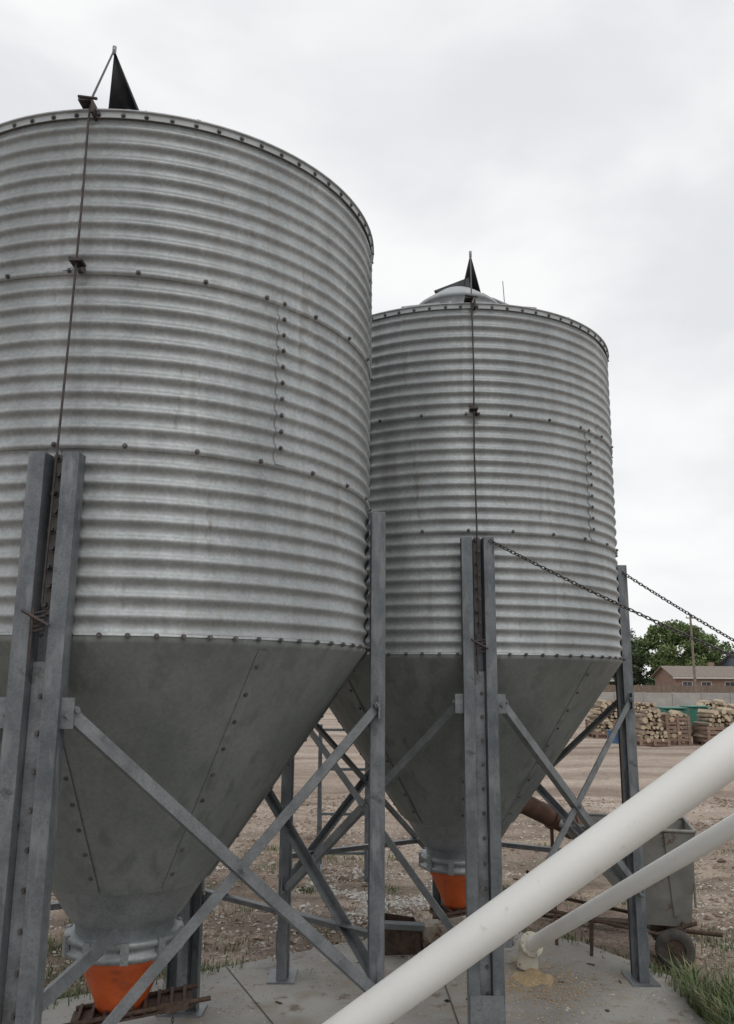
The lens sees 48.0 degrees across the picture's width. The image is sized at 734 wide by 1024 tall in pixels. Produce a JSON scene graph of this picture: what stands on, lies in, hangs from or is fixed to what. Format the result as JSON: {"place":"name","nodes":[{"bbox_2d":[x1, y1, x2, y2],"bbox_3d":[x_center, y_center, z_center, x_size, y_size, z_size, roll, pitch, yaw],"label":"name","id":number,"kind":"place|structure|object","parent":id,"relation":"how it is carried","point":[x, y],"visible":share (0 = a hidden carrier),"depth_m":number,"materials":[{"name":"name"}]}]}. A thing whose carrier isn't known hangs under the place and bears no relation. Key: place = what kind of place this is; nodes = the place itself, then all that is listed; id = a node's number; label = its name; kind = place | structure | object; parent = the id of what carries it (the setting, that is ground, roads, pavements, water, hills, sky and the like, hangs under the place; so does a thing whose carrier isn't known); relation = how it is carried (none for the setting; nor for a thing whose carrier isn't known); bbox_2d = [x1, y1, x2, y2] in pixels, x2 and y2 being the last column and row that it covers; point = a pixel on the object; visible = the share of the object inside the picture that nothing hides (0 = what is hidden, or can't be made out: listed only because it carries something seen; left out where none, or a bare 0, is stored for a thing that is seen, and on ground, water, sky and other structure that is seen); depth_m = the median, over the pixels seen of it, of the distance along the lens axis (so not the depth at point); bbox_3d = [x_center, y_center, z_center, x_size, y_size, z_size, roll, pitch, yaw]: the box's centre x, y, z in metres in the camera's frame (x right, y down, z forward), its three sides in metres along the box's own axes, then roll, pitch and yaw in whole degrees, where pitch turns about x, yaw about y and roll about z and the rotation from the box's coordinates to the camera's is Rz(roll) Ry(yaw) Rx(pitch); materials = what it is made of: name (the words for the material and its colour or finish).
{"place":"outdoors","nodes":[
{"label":"outdoors","id":0,"kind":"place"},
{"bbox_2d":[0,0,733,684],"label":"sky","id":1,"kind":"structure","parent":0,"point":[581,152],"materials":[{"name":"white"}]},
{"bbox_2d":[44,708,733,997],"bbox_3d":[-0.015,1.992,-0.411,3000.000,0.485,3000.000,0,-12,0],"label":"ground","id":2,"kind":"structure","parent":0,"point":[574,767],"depth_m":10.27,"materials":[{"name":"gravel"}]},
{"bbox_2d":[216,866,431,942],"bbox_3d":[-0.083,4.058,8.803,2.767,0.096,3.687,0,-12,0],"label":"crushed rock","id":3,"kind":"object","parent":2,"relation":"on","point":[353,895],"visible":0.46,"depth_m":8.51,"materials":[{"name":"grey gravel"}]},
{"bbox_2d":[317,724,368,881],"bbox_3d":[-0.275,3.380,9.717,0.584,1.720,0.700,0,-12,0],"label":"steel rack","id":4,"kind":"object","parent":2,"relation":"on","point":[320,813],"visible":0.47,"depth_m":9.38,"materials":[{"name":"grey metal"}]},
{"bbox_2d":[41,932,706,1023],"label":"concrete pad","id":5,"kind":"object","parent":2,"relation":"on","point":[300,998],"visible":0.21,"depth_m":5.74,"materials":[{"name":"grey concrete"}]},
{"bbox_2d":[0,45,385,1023],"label":"grain bin","id":6,"kind":"object","parent":5,"relation":"on","point":[186,379],"visible":0.98,"depth_m":3.78,"materials":[{"name":"metal"}]},
{"bbox_2d":[226,967,458,1023],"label":"pad joints","id":7,"kind":"object","parent":5,"relation":"on","point":[273,1023],"visible":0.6,"depth_m":5.65,"materials":[{"name":"grey concrete"}]},
{"bbox_2d":[80,938,694,1023],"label":"pad grit","id":8,"kind":"object","parent":5,"relation":"on","point":[330,983],"visible":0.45,"depth_m":5.83,"materials":[{"name":"gravel"}]},
{"bbox_2d":[385,913,462,954],"bbox_3d":[0.418,3.453,6.769,0.769,0.283,0.398,2,-12,-6],"label":"auger motor housing","id":9,"kind":"object","parent":5,"relation":"on","point":[406,935],"visible":0.59,"depth_m":6.64,"materials":[{"name":"metal"}]},
{"bbox_2d":[275,956,621,1011],"bbox_3d":[0.487,3.330,5.518,1.964,0.006,3.029,-7,-14,33],"label":"pad debris","id":10,"kind":"object","parent":5,"relation":"on","point":[448,1000],"visible":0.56,"depth_m":5.68,"materials":[{"name":"metal"}]},
{"bbox_2d":[267,251,660,1023],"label":"grain bin","id":11,"kind":"object","parent":5,"relation":"on","point":[489,417],"visible":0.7,"depth_m":5.70,"materials":[{"name":"metal"}]},
{"bbox_2d":[322,723,733,1023],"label":"auger tube","id":12,"kind":"object","parent":5,"relation":"on","point":[694,779],"visible":1,"depth_m":3.58,"materials":[{"name":"white metal"}]},
{"bbox_2d":[517,813,733,969],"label":"discharge pipe","id":13,"kind":"object","parent":12,"relation":"on","point":[530,944],"visible":0.99,"depth_m":5.09,"materials":[{"name":"white metal"}]},
{"bbox_2d":[415,950,642,1023],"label":"scattered kernels","id":14,"kind":"object","parent":5,"relation":"on","point":[543,990],"visible":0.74,"depth_m":5.90,"materials":[{"name":"yellow food"}]},
{"bbox_2d":[512,968,553,988],"bbox_3d":[1.225,3.444,6.133,0.400,0.067,0.600,0,-12,0],"label":"spilled grain","id":15,"kind":"object","parent":5,"relation":"on","point":[530,977],"visible":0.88,"depth_m":6.07},
{"bbox_2d":[520,796,580,944],"bbox_3d":[1.357,2.925,6.886,1.061,1.374,0.320,8,-14,-33],"label":"rusty spout","id":16,"kind":"object","parent":5,"relation":"on","point":[545,814],"visible":0.31,"depth_m":7.00,"materials":[{"name":"brown metal"}]},
{"bbox_2d":[44,842,733,1008],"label":"weeds","id":17,"kind":"object","parent":2,"relation":"on","point":[217,967],"visible":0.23,"depth_m":6.98,"materials":[{"name":"green plant"}]},
{"bbox_2d":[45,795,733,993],"bbox_3d":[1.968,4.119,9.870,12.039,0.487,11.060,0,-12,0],"label":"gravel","id":18,"kind":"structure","parent":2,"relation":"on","point":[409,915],"depth_m":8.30,"materials":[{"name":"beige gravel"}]},
{"bbox_2d":[585,698,616,727],"bbox_3d":[10.858,9.151,36.927,1.774,1.544,1.290,2,-12,-7],"label":"firewood crate","id":19,"kind":"object","parent":2,"relation":"on","point":[599,707],"visible":0.29,"depth_m":36.60,"materials":[{"name":"brown wood"}]},
{"bbox_2d":[588,720,614,737],"bbox_3d":[9.816,9.035,34.398,1.036,0.736,1.280,1,-12,-3],"label":"firewood crate","id":20,"kind":"object","parent":2,"relation":"on","point":[601,729],"visible":0.56,"depth_m":33.93,"materials":[{"name":"brown wood"}]},
{"bbox_2d":[488,539,733,657],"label":"chain","id":21,"kind":"object","parent":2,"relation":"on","point":[620,605],"visible":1,"depth_m":5.07,"materials":[{"name":"metal"}]},
{"bbox_2d":[525,811,697,970],"bbox_3d":[2.024,3.144,6.935,1.394,1.056,0.729,-3,-12,14],"label":"hopper cart","id":22,"kind":"object","parent":2,"relation":"on","point":[669,901],"visible":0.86,"depth_m":6.58,"materials":[{"name":"metal"}]},
{"bbox_2d":[607,730,618,743],"bbox_3d":[9.238,8.444,30.946,0.425,0.490,0.425,0,-12,0],"label":"blue barrel","id":23,"kind":"object","parent":2,"relation":"on","point":[615,740],"visible":0.48,"depth_m":30.80,"materials":[{"name":"plastic"}]},
{"bbox_2d":[610,638,648,684],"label":"broadleaf tree","id":24,"kind":"object","parent":2,"relation":"on","point":[635,668],"visible":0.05,"depth_m":126.21,"materials":[{"name":"green plant"}]},
{"bbox_2d":[541,912,722,937],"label":"scrap pipes","id":25,"kind":"object","parent":2,"relation":"on","point":[623,921],"visible":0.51,"depth_m":7.46,"materials":[{"name":"metal"}]},
{"bbox_2d":[615,628,653,687],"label":"broadleaf tree","id":26,"kind":"object","parent":2,"relation":"on","point":[641,675],"visible":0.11,"depth_m":134.15,"materials":[{"name":"green plant"}]},
{"bbox_2d":[615,677,654,687],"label":"distant trees","id":27,"kind":"object","parent":2,"relation":"on","point":[652,682],"visible":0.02,"depth_m":220.82,"materials":[{"name":"green plant"}]},
{"bbox_2d":[634,702,655,729],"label":"firewood crate","id":28,"kind":"object","parent":2,"relation":"on","point":[638,706],"visible":0.19,"depth_m":40.42,"materials":[{"name":"brown wood"}]},
{"bbox_2d":[635,708,670,745],"bbox_3d":[10.512,7.964,30.634,1.182,1.323,1.287,0,-12,2],"label":"log pile","id":29,"kind":"object","parent":2,"relation":"on","point":[645,734],"visible":0.95,"depth_m":30.12,"materials":[{"name":"brown wood"}]},
{"bbox_2d":[595,692,733,707],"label":"panels","id":30,"kind":"object","parent":2,"relation":"on","point":[662,699],"visible":0.2,"depth_m":74.08,"materials":[{"name":"concrete"}]},
{"bbox_2d":[614,692,732,707],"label":"pilasters","id":31,"kind":"object","parent":30,"relation":"attached to","point":[702,696],"visible":0.19,"depth_m":74.04,"materials":[{"name":"concrete"}]},
{"bbox_2d":[603,685,733,692],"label":"wooden fence","id":32,"kind":"object","parent":2,"relation":"on","point":[669,688],"visible":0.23,"depth_m":88.03,"materials":[{"name":"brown wood"}]},
{"bbox_2d":[655,707,687,716],"bbox_3d":[12.288,8.518,33.177,0.900,1.289,1.190,0,-12,0],"label":"green bin","id":33,"kind":"object","parent":2,"relation":"on","point":[667,709],"visible":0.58,"depth_m":32.75,"materials":[{"name":"teal plastic"}]},
{"bbox_2d":[656,709,691,744],"bbox_3d":[11.511,8.111,31.117,0.959,1.245,1.287,0,-12,1],"label":"firewood crate","id":34,"kind":"object","parent":2,"relation":"on","point":[674,723],"visible":0.79,"depth_m":30.53,"materials":[{"name":"brown wood"}]},
{"bbox_2d":[622,571,733,641],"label":"chain","id":35,"kind":"object","parent":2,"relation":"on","point":[691,615],"visible":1,"depth_m":6.24,"materials":[{"name":"metal"}]},
{"bbox_2d":[632,619,733,678],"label":"broadleaf tree","id":36,"kind":"object","parent":2,"relation":"on","point":[667,642],"visible":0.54,"depth_m":126.19,"materials":[{"name":"green plant"}]},
{"bbox_2d":[686,614,696,692],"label":"utility pole","id":37,"kind":"object","parent":2,"relation":"on","point":[693,662],"visible":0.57,"depth_m":83.69,"materials":[{"name":"brown wood"}]},
{"bbox_2d":[658,943,733,1023],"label":"grass clump","id":38,"kind":"object","parent":2,"relation":"on","point":[709,1004],"visible":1,"depth_m":5.50,"materials":[{"name":"green plant"}]},
{"bbox_2d":[696,699,728,709],"bbox_3d":[15.919,9.397,37.904,1.723,1.529,1.289,-1,-12,7],"label":"firewood crate","id":39,"kind":"object","parent":2,"relation":"on","point":[715,703],"visible":0.14,"depth_m":37.52,"materials":[{"name":"brown wood"}]},
{"bbox_2d":[692,707,733,744],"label":"firewood crate","id":40,"kind":"object","parent":2,"relation":"on","point":[717,720],"visible":0.73,"depth_m":30.08,"materials":[{"name":"brown wood"}]},
{"bbox_2d":[655,669,733,690],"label":"walls","id":41,"kind":"structure","parent":0,"point":[663,677],"depth_m":109.82,"materials":[{"name":"brick"}]},
{"bbox_2d":[650,666,733,677],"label":"roof","id":42,"kind":"structure","parent":41,"relation":"on","point":[702,671],"depth_m":112.01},
{"bbox_2d":[673,677,733,691],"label":"trim","id":43,"kind":"structure","parent":42,"relation":"attached to","point":[702,678],"depth_m":109.35,"materials":[{"name":"paint"}]},
{"bbox_2d":[683,682,733,690],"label":"windows","id":44,"kind":"structure","parent":43,"relation":"attached to","point":[709,683],"depth_m":109.64,"materials":[{"name":"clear glass"}]},
{"bbox_2d":[679,705,709,735],"bbox_3d":[14.134,8.996,35.429,0.900,1.289,1.190,0,-12,0],"label":"green bin","id":45,"kind":"object","parent":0,"point":[691,711],"visible":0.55,"depth_m":35.00,"materials":[{"name":"teal plastic"}]},
{"bbox_2d":[723,653,733,666],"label":"walls","id":46,"kind":"structure","parent":0,"point":[729,661],"depth_m":122.30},
{"bbox_2d":[718,650,733,664],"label":"roof","id":47,"kind":"structure","parent":46,"relation":"on","point":[723,661],"depth_m":122.87,"materials":[{"name":"grey"}]}
]}

